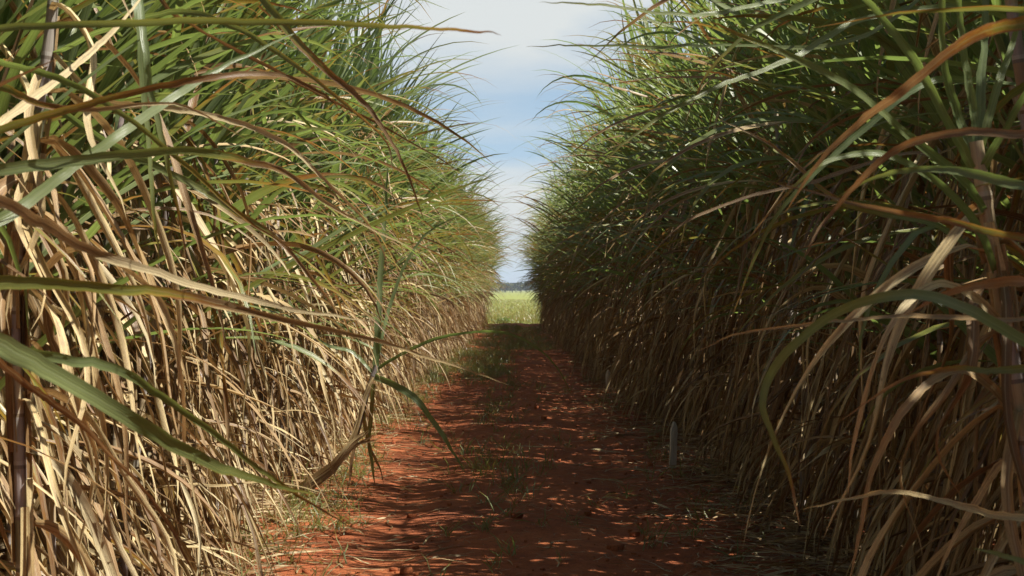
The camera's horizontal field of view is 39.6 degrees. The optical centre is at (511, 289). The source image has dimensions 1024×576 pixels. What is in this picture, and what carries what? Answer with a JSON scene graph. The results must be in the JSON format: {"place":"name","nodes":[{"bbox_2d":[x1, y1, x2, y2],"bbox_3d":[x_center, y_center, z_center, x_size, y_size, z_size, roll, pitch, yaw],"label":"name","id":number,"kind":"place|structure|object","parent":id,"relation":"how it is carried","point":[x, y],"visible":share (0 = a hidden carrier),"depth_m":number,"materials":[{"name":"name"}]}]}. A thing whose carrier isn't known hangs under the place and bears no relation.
{"place":"outdoors","nodes":[
{"label":"outdoors","id":0,"kind":"place"},
{"bbox_2d":[192,323,785,575],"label":"grass","id":1,"kind":"structure","parent":0,"point":[492,370],"depth_m":12.09,"materials":[{"name":"grass"}]},
{"bbox_2d":[285,0,711,282],"label":"sky","id":2,"kind":"structure","parent":0,"point":[522,23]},
{"bbox_2d":[114,323,902,575],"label":"dirt path","id":3,"kind":"structure","parent":0,"point":[524,559],"depth_m":10.37,"materials":[{"name":"red soil"}]},
{"bbox_2d":[254,334,771,575],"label":"straw crumbs","id":4,"kind":"object","parent":3,"relation":"on","point":[518,488],"visible":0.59,"depth_m":10.22,"materials":[{"name":"plant"}]},
{"bbox_2d":[129,323,911,575],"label":"straw litter","id":5,"kind":"object","parent":3,"relation":"on","point":[842,569],"visible":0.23,"depth_m":9.74,"materials":[{"name":"plant"}]},
{"bbox_2d":[229,360,815,575],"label":"soil clods","id":6,"kind":"object","parent":3,"relation":"on","point":[405,570],"visible":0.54,"depth_m":9.65,"materials":[{"name":"brown soil"}]},
{"bbox_2d":[482,290,542,323],"bbox_3d":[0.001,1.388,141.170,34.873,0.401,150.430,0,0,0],"label":"meadow grass","id":7,"kind":"structure","parent":0,"point":[520,317],"depth_m":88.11,"materials":[{"name":"plant"}]},
{"bbox_2d":[528,0,1023,317],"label":"sugarcane plant","id":8,"kind":"object","parent":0,"point":[1018,59],"visible":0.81,"depth_m":3.60,"materials":[{"name":"plant"}]},
{"label":"ground","id":9,"kind":"structure","parent":0,"visible":0},
{"bbox_2d":[0,0,366,575],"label":"sugarcane plant","id":10,"kind":"object","parent":9,"relation":"on","point":[12,41],"visible":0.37,"depth_m":4.57,"materials":[{"name":"plant"}]},
{"bbox_2d":[0,0,375,575],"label":"sugarcane plant","id":11,"kind":"object","parent":9,"relation":"on","point":[7,14],"visible":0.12,"depth_m":5.39,"materials":[{"name":"plant"}]},
{"bbox_2d":[0,0,437,575],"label":"sugarcane plant","id":12,"kind":"object","parent":9,"relation":"on","point":[108,70],"visible":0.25,"depth_m":5.24,"materials":[{"name":"plant"}]},
{"bbox_2d":[0,0,465,575],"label":"sugarcane plant","id":13,"kind":"object","parent":9,"relation":"on","point":[20,408],"visible":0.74,"depth_m":3.58,"materials":[{"name":"plant"}]},
{"bbox_2d":[55,0,419,575],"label":"sugarcane plant","id":14,"kind":"object","parent":9,"relation":"on","point":[216,131],"visible":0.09,"depth_m":6.96,"materials":[{"name":"plant"}]},
{"bbox_2d":[0,0,492,575],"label":"sugarcane plant","id":15,"kind":"object","parent":9,"relation":"on","point":[202,66],"visible":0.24,"depth_m":5.98,"materials":[{"name":"plant"}]},
{"bbox_2d":[0,0,499,273],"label":"sugarcane plant","id":16,"kind":"object","parent":9,"relation":"on","point":[95,154],"visible":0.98,"depth_m":2.73,"materials":[{"name":"plant"}]},
{"bbox_2d":[5,0,496,575],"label":"sugarcane plant","id":17,"kind":"object","parent":9,"relation":"on","point":[245,202],"visible":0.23,"depth_m":6.39,"materials":[{"name":"plant"}]},
{"bbox_2d":[0,195,507,575],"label":"sugarcane plant","id":18,"kind":"object","parent":9,"relation":"on","point":[39,363],"visible":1,"depth_m":2.41,"materials":[{"name":"plant"}]},
{"bbox_2d":[108,0,405,523],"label":"sugarcane plant","id":19,"kind":"object","parent":9,"relation":"on","point":[312,48],"visible":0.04,"depth_m":9.05,"materials":[{"name":"plant"}]},
{"bbox_2d":[108,0,422,520],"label":"sugarcane plant","id":20,"kind":"object","parent":9,"relation":"on","point":[303,164],"visible":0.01,"depth_m":9.49,"materials":[{"name":"plant"}]},
{"bbox_2d":[41,0,504,575],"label":"sugarcane plant","id":21,"kind":"object","parent":9,"relation":"on","point":[223,312],"visible":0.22,"depth_m":7.15,"materials":[{"name":"plant"}]},
{"bbox_2d":[108,1,446,549],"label":"sugarcane plant","id":22,"kind":"object","parent":9,"relation":"on","point":[276,201],"visible":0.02,"depth_m":8.52,"materials":[{"name":"plant"}]},
{"bbox_2d":[75,0,491,575],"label":"sugarcane plant","id":23,"kind":"object","parent":9,"relation":"on","point":[233,197],"visible":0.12,"depth_m":7.72,"materials":[{"name":"plant"}]},
{"bbox_2d":[133,0,449,492],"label":"sugarcane plant","id":24,"kind":"object","parent":9,"relation":"on","point":[309,122],"visible":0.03,"depth_m":10.40,"materials":[{"name":"plant"}]},
{"bbox_2d":[174,0,446,551],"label":"sugarcane plant","id":25,"kind":"object","parent":9,"relation":"on","point":[285,90],"visible":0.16,"depth_m":8.77,"materials":[{"name":"plant"}]},
{"bbox_2d":[216,0,424,491],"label":"sugarcane plant","id":26,"kind":"object","parent":9,"relation":"on","point":[263,389],"visible":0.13,"depth_m":10.70,"materials":[{"name":"plant"}]},
{"bbox_2d":[230,41,455,457],"bbox_3d":[-1.869,-0.384,12.970,2.530,4.023,2.825,0,0,-12],"label":"sugarcane plant","id":27,"kind":"object","parent":9,"relation":"on","point":[344,281],"visible":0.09,"depth_m":12.93,"materials":[{"name":"plant"}]},
{"bbox_2d":[231,0,493,491],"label":"sugarcane plant","id":28,"kind":"object","parent":9,"relation":"on","point":[287,422],"visible":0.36,"depth_m":11.05,"materials":[{"name":"plant"}]},
{"bbox_2d":[253,48,472,466],"bbox_3d":[-1.672,-0.400,12.345,2.940,4.056,2.149,0,0,-32],"label":"sugarcane plant","id":29,"kind":"object","parent":9,"relation":"on","point":[370,192],"visible":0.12,"depth_m":12.60,"materials":[{"name":"plant"}]},
{"bbox_2d":[232,0,517,481],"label":"sugarcane plant","id":30,"kind":"object","parent":9,"relation":"on","point":[321,368],"visible":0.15,"depth_m":11.42,"materials":[{"name":"plant"}]},
{"bbox_2d":[245,0,504,472],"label":"sugarcane plant","id":31,"kind":"object","parent":9,"relation":"on","point":[332,169],"visible":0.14,"depth_m":12.07,"materials":[{"name":"plant"}]},
{"bbox_2d":[258,0,498,434],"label":"sugarcane plant","id":32,"kind":"object","parent":9,"relation":"on","point":[364,35],"visible":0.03,"depth_m":14.13,"materials":[{"name":"plant"}]},
{"bbox_2d":[308,60,469,450],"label":"sugarcane plant","id":33,"kind":"object","parent":9,"relation":"on","point":[363,291],"visible":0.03,"depth_m":13.54,"materials":[{"name":"plant"}]},
{"bbox_2d":[323,93,482,430],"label":"sugarcane plant","id":34,"kind":"object","parent":9,"relation":"on","point":[385,154],"visible":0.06,"depth_m":15.37,"materials":[{"name":"plant"}]},
{"bbox_2d":[326,59,480,408],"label":"sugarcane plant","id":35,"kind":"object","parent":9,"relation":"on","point":[412,244],"visible":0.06,"depth_m":17.93,"materials":[{"name":"plant"}]},
{"bbox_2d":[316,26,495,440],"bbox_3d":[-1.773,-0.515,14.472,2.441,4.289,3.256,0,0,-38],"label":"sugarcane plant","id":36,"kind":"object","parent":9,"relation":"on","point":[362,263],"visible":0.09,"depth_m":14.33,"materials":[{"name":"plant"}]},
{"bbox_2d":[323,40,490,434],"bbox_3d":[-1.779,-0.724,14.847,2.369,4.707,3.237,0,0,36],"label":"sugarcane plant","id":37,"kind":"object","parent":9,"relation":"on","point":[364,352],"visible":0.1,"depth_m":15.00,"materials":[{"name":"plant"}]},
{"bbox_2d":[326,0,490,429],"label":"sugarcane plant","id":38,"kind":"object","parent":9,"relation":"on","point":[372,72],"visible":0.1,"depth_m":15.74,"materials":[{"name":"plant"}]},
{"bbox_2d":[311,0,512,423],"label":"sugarcane plant","id":39,"kind":"object","parent":9,"relation":"on","point":[407,195],"visible":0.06,"depth_m":16.33,"materials":[{"name":"plant"}]},
{"bbox_2d":[337,49,487,414],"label":"sugarcane plant","id":40,"kind":"object","parent":9,"relation":"on","point":[411,195],"visible":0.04,"depth_m":16.84,"materials":[{"name":"plant"}]},
{"bbox_2d":[329,26,497,416],"bbox_3d":[-1.728,-0.877,17.130,3.233,5.020,3.001,0,0,0],"label":"sugarcane plant","id":41,"kind":"object","parent":9,"relation":"on","point":[370,270],"visible":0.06,"depth_m":16.89,"materials":[{"name":"plant"}]},
{"bbox_2d":[268,157,573,499],"bbox_3d":[-0.729,0.309,10.394,2.379,2.630,0.225,0,0,0],"label":"bent sugarcane","id":42,"kind":"object","parent":9,"relation":"on","point":[321,475],"visible":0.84,"depth_m":10.40,"materials":[{"name":"plant"}]},
{"bbox_2d":[365,64,477,403],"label":"sugarcane plant","id":43,"kind":"object","parent":9,"relation":"on","point":[411,269],"visible":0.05,"depth_m":19.20,"materials":[{"name":"plant"}]},
{"bbox_2d":[349,52,499,387],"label":"sugarcane plant","id":44,"kind":"object","parent":9,"relation":"on","point":[453,247],"visible":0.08,"depth_m":21.86,"materials":[{"name":"plant"}]},
{"bbox_2d":[343,14,510,403],"bbox_3d":[-1.650,-1.098,18.745,2.611,5.468,3.043,0,0,24],"label":"sugarcane plant","id":45,"kind":"object","parent":9,"relation":"on","point":[415,105],"visible":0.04,"depth_m":18.85,"materials":[{"name":"plant"}]},
{"bbox_2d":[383,59,480,391],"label":"sugarcane plant","id":46,"kind":"object","parent":9,"relation":"on","point":[406,295],"visible":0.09,"depth_m":21.34,"materials":[{"name":"plant"}]},
{"bbox_2d":[359,10,506,410],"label":"sugarcane plant","id":47,"kind":"object","parent":9,"relation":"on","point":[458,237],"visible":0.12,"depth_m":18.09,"materials":[{"name":"plant"}]},
{"bbox_2d":[383,125,484,390],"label":"sugarcane plant","id":48,"kind":"object","parent":9,"relation":"on","point":[416,277],"visible":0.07,"depth_m":20.53,"materials":[{"name":"plant"}]},
{"bbox_2d":[395,109,493,383],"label":"sugarcane plant","id":49,"kind":"object","parent":9,"relation":"on","point":[442,187],"visible":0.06,"depth_m":22.31,"materials":[{"name":"plant"}]},
{"bbox_2d":[406,175,490,379],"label":"sugarcane plant","id":50,"kind":"object","parent":9,"relation":"on","point":[454,229],"visible":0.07,"depth_m":23.68,"materials":[{"name":"plant"}]},
{"bbox_2d":[384,112,513,390],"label":"sugarcane plant","id":51,"kind":"object","parent":9,"relation":"on","point":[431,247],"visible":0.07,"depth_m":21.02,"materials":[{"name":"plant"}]},
{"bbox_2d":[404,99,494,371],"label":"sugarcane plant","id":52,"kind":"object","parent":9,"relation":"on","point":[448,254],"visible":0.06,"depth_m":25.59,"materials":[{"name":"plant"}]},
{"bbox_2d":[404,135,507,382],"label":"sugarcane plant","id":53,"kind":"object","parent":9,"relation":"on","point":[448,213],"visible":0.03,"depth_m":23.02,"materials":[{"name":"plant"}]},
{"bbox_2d":[412,140,500,376],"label":"sugarcane plant","id":54,"kind":"object","parent":9,"relation":"on","point":[443,251],"visible":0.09,"depth_m":25.09,"materials":[{"name":"plant"}]},
{"bbox_2d":[418,137,500,369],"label":"sugarcane plant","id":55,"kind":"object","parent":9,"relation":"on","point":[451,267],"visible":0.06,"depth_m":25.84,"materials":[{"name":"plant"}]},
{"bbox_2d":[427,187,499,361],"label":"sugarcane plant","id":56,"kind":"object","parent":9,"relation":"on","point":[446,332],"visible":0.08,"depth_m":28.25,"materials":[{"name":"plant"}]},
{"bbox_2d":[422,129,505,366],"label":"sugarcane plant","id":57,"kind":"object","parent":9,"relation":"on","point":[454,265],"visible":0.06,"depth_m":27.14,"materials":[{"name":"plant"}]},
{"bbox_2d":[436,176,516,362],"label":"sugarcane plant","id":58,"kind":"object","parent":9,"relation":"on","point":[463,240],"visible":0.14,"depth_m":29.80,"materials":[{"name":"plant"}]},
{"bbox_2d":[0,0,1023,575],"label":"sugarcane field","id":59,"kind":"structure","parent":9,"relation":"on","point":[996,8],"depth_m":4.02,"materials":[{"name":"plant"}]},
{"bbox_2d":[507,157,577,351],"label":"sugarcane plant","id":60,"kind":"object","parent":9,"relation":"on","point":[568,345],"visible":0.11,"depth_m":34.99,"materials":[{"name":"plant"}]},
{"bbox_2d":[514,165,588,361],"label":"sugarcane plant","id":61,"kind":"object","parent":9,"relation":"on","point":[580,302],"visible":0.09,"depth_m":30.18,"materials":[{"name":"plant"}]},
{"bbox_2d":[503,119,610,379],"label":"sugarcane plant","id":62,"kind":"object","parent":9,"relation":"on","point":[582,258],"visible":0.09,"depth_m":24.36,"materials":[{"name":"plant"}]},
{"bbox_2d":[504,112,616,383],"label":"sugarcane plant","id":63,"kind":"object","parent":9,"relation":"on","point":[587,316],"visible":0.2,"depth_m":23.82,"materials":[{"name":"plant"}]},
{"bbox_2d":[519,84,621,370],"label":"sugarcane plant","id":64,"kind":"object","parent":9,"relation":"on","point":[543,156],"visible":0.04,"depth_m":26.47,"materials":[{"name":"plant"}]},
{"bbox_2d":[519,50,627,387],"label":"sugarcane plant","id":65,"kind":"object","parent":9,"relation":"on","point":[603,293],"visible":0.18,"depth_m":22.07,"materials":[{"name":"plant"}]},
{"bbox_2d":[519,59,627,384],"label":"sugarcane plant","id":66,"kind":"object","parent":9,"relation":"on","point":[594,214],"visible":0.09,"depth_m":22.93,"materials":[{"name":"plant"}]},
{"bbox_2d":[521,38,634,371],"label":"sugarcane plant","id":67,"kind":"object","parent":9,"relation":"on","point":[602,283],"visible":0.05,"depth_m":23.46,"materials":[{"name":"plant"}]},
{"bbox_2d":[515,60,644,397],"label":"sugarcane plant","id":68,"kind":"object","parent":9,"relation":"on","point":[586,144],"visible":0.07,"depth_m":19.86,"materials":[{"name":"plant"}]},
{"bbox_2d":[530,117,630,384],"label":"sugarcane plant","id":69,"kind":"object","parent":9,"relation":"on","point":[587,246],"visible":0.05,"depth_m":22.63,"materials":[{"name":"plant"}]},
{"bbox_2d":[523,52,645,390],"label":"sugarcane plant","id":70,"kind":"object","parent":9,"relation":"on","point":[613,292],"visible":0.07,"depth_m":20.65,"materials":[{"name":"plant"}]},
{"bbox_2d":[524,68,646,392],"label":"sugarcane plant","id":71,"kind":"object","parent":9,"relation":"on","point":[603,237],"visible":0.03,"depth_m":20.11,"materials":[{"name":"plant"}]},
{"bbox_2d":[529,103,645,401],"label":"sugarcane plant","id":72,"kind":"object","parent":9,"relation":"on","point":[565,233],"visible":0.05,"depth_m":19.36,"materials":[{"name":"plant"}]},
{"bbox_2d":[550,77,635,389],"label":"sugarcane plant","id":73,"kind":"object","parent":9,"relation":"on","point":[597,257],"visible":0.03,"depth_m":21.03,"materials":[{"name":"plant"}]},
{"bbox_2d":[531,25,661,403],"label":"sugarcane plant","id":74,"kind":"object","parent":9,"relation":"on","point":[615,196],"visible":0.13,"depth_m":18.80,"materials":[{"name":"plant"}]},
{"bbox_2d":[514,39,688,405],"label":"sugarcane plant","id":75,"kind":"object","parent":9,"relation":"on","point":[629,337],"visible":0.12,"depth_m":18.39,"materials":[{"name":"plant"}]},
{"bbox_2d":[543,120,666,412],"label":"sugarcane plant","id":76,"kind":"object","parent":9,"relation":"on","point":[616,246],"visible":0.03,"depth_m":17.85,"materials":[{"name":"plant"}]},
{"bbox_2d":[532,0,687,416],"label":"sugarcane plant","id":77,"kind":"object","parent":9,"relation":"on","point":[631,278],"visible":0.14,"depth_m":17.23,"materials":[{"name":"plant"}]},
{"bbox_2d":[521,0,708,424],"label":"sugarcane plant","id":78,"kind":"object","parent":9,"relation":"on","point":[659,276],"visible":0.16,"depth_m":16.20,"materials":[{"name":"plant"}]},
{"bbox_2d":[536,0,711,420],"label":"sugarcane plant","id":79,"kind":"object","parent":9,"relation":"on","point":[650,411],"visible":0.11,"depth_m":16.71,"materials":[{"name":"plant"}]},
{"bbox_2d":[541,18,708,431],"bbox_3d":[1.704,-0.725,15.693,2.748,4.716,2.854,0,0,18],"label":"sugarcane plant","id":80,"kind":"object","parent":9,"relation":"on","point":[665,297],"visible":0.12,"depth_m":15.57,"materials":[{"name":"plant"}]},
{"bbox_2d":[543,1,710,425],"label":"sugarcane plant","id":81,"kind":"object","parent":9,"relation":"on","point":[652,284],"visible":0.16,"depth_m":15.92,"materials":[{"name":"plant"}]},
{"bbox_2d":[524,0,738,442],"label":"sugarcane plant","id":82,"kind":"object","parent":9,"relation":"on","point":[691,316],"visible":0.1,"depth_m":14.36,"materials":[{"name":"plant"}]},
{"bbox_2d":[557,0,726,433],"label":"sugarcane plant","id":83,"kind":"object","parent":9,"relation":"on","point":[649,183],"visible":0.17,"depth_m":14.88,"materials":[{"name":"plant"}]},
{"bbox_2d":[551,0,744,443],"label":"sugarcane plant","id":84,"kind":"object","parent":9,"relation":"on","point":[683,207],"visible":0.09,"depth_m":13.83,"materials":[{"name":"plant"}]},
{"bbox_2d":[542,0,758,463],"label":"sugarcane plant","id":85,"kind":"object","parent":9,"relation":"on","point":[689,349],"visible":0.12,"depth_m":12.50,"materials":[{"name":"plant"}]},
{"bbox_2d":[579,1,770,451],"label":"sugarcane plant","id":86,"kind":"object","parent":9,"relation":"on","point":[673,211],"visible":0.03,"depth_m":13.60,"materials":[{"name":"plant"}]},
{"bbox_2d":[572,0,787,480],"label":"sugarcane plant","id":87,"kind":"object","parent":9,"relation":"on","point":[704,232],"visible":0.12,"depth_m":11.71,"materials":[{"name":"plant"}]},
{"bbox_2d":[577,0,783,476],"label":"sugarcane plant","id":88,"kind":"object","parent":9,"relation":"on","point":[689,231],"visible":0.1,"depth_m":11.88,"materials":[{"name":"plant"}]},
{"bbox_2d":[594,5,774,456],"bbox_3d":[2.192,-0.837,13.039,2.800,4.939,2.544,0,0,-7],"label":"sugarcane plant","id":89,"kind":"object","parent":9,"relation":"on","point":[701,203],"visible":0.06,"depth_m":13.08,"materials":[{"name":"plant"}]},
{"bbox_2d":[576,0,838,510],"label":"sugarcane plant","id":90,"kind":"object","parent":9,"relation":"on","point":[778,267],"visible":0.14,"depth_m":10.22,"materials":[{"name":"plant"}]},
{"bbox_2d":[574,1,848,484],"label":"sugarcane plant","id":91,"kind":"object","parent":9,"relation":"on","point":[727,235],"visible":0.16,"depth_m":11.20,"materials":[{"name":"plant"}]},
{"bbox_2d":[567,0,889,523],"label":"sugarcane plant","id":92,"kind":"object","parent":9,"relation":"on","point":[743,193],"visible":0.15,"depth_m":9.71,"materials":[{"name":"plant"}]},
{"bbox_2d":[611,0,848,500],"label":"sugarcane plant","id":93,"kind":"object","parent":9,"relation":"on","point":[730,259],"visible":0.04,"depth_m":10.50,"materials":[{"name":"plant"}]},
{"bbox_2d":[556,0,926,541],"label":"sugarcane plant","id":94,"kind":"object","parent":9,"relation":"on","point":[798,367],"visible":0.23,"depth_m":9.26,"materials":[{"name":"plant"}]},
{"bbox_2d":[596,0,914,545],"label":"sugarcane plant","id":95,"kind":"object","parent":9,"relation":"on","point":[803,396],"visible":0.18,"depth_m":8.78,"materials":[{"name":"plant"}]},
{"bbox_2d":[619,0,912,568],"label":"sugarcane plant","id":96,"kind":"object","parent":9,"relation":"on","point":[847,346],"visible":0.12,"depth_m":8.32,"materials":[{"name":"plant"}]},
{"bbox_2d":[621,0,992,571],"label":"sugarcane plant","id":97,"kind":"object","parent":9,"relation":"on","point":[819,107],"visible":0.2,"depth_m":7.95,"materials":[{"name":"plant"}]},
{"bbox_2d":[592,0,1023,575],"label":"sugarcane plant","id":98,"kind":"object","parent":9,"relation":"on","point":[991,447],"visible":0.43,"depth_m":5.01,"materials":[{"name":"plant"}]},
{"bbox_2d":[641,0,997,575],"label":"sugarcane plant","id":99,"kind":"object","parent":9,"relation":"on","point":[847,180],"visible":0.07,"depth_m":7.42,"materials":[{"name":"plant"}]},
{"bbox_2d":[622,0,1023,575],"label":"sugarcane plant","id":100,"kind":"object","parent":9,"relation":"on","point":[1018,165],"visible":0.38,"depth_m":4.81,"materials":[{"name":"plant"}]},
{"bbox_2d":[631,0,1023,575],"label":"sugarcane plant","id":101,"kind":"object","parent":9,"relation":"on","point":[933,233],"visible":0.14,"depth_m":6.93,"materials":[{"name":"plant"}]},
{"bbox_2d":[633,0,1023,575],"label":"sugarcane plant","id":102,"kind":"object","parent":9,"relation":"on","point":[891,129],"visible":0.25,"depth_m":6.06,"materials":[{"name":"plant"}]},
{"bbox_2d":[640,0,1019,575],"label":"sugarcane plant","id":103,"kind":"object","parent":9,"relation":"on","point":[937,350],"visible":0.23,"depth_m":6.50,"materials":[{"name":"plant"}]},
{"bbox_2d":[680,0,1023,575],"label":"sugarcane plant","id":104,"kind":"object","parent":9,"relation":"on","point":[890,46],"visible":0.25,"depth_m":5.47,"materials":[{"name":"plant"}]},
{"bbox_2d":[695,16,1023,564],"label":"sugarcane plant","id":105,"kind":"object","parent":9,"relation":"on","point":[970,311],"visible":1,"depth_m":2.35,"materials":[{"name":"plant"}]},
{"bbox_2d":[710,0,1023,575],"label":"sugarcane plant","id":106,"kind":"object","parent":9,"relation":"on","point":[1009,395],"visible":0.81,"depth_m":2.96,"materials":[{"name":"plant"}]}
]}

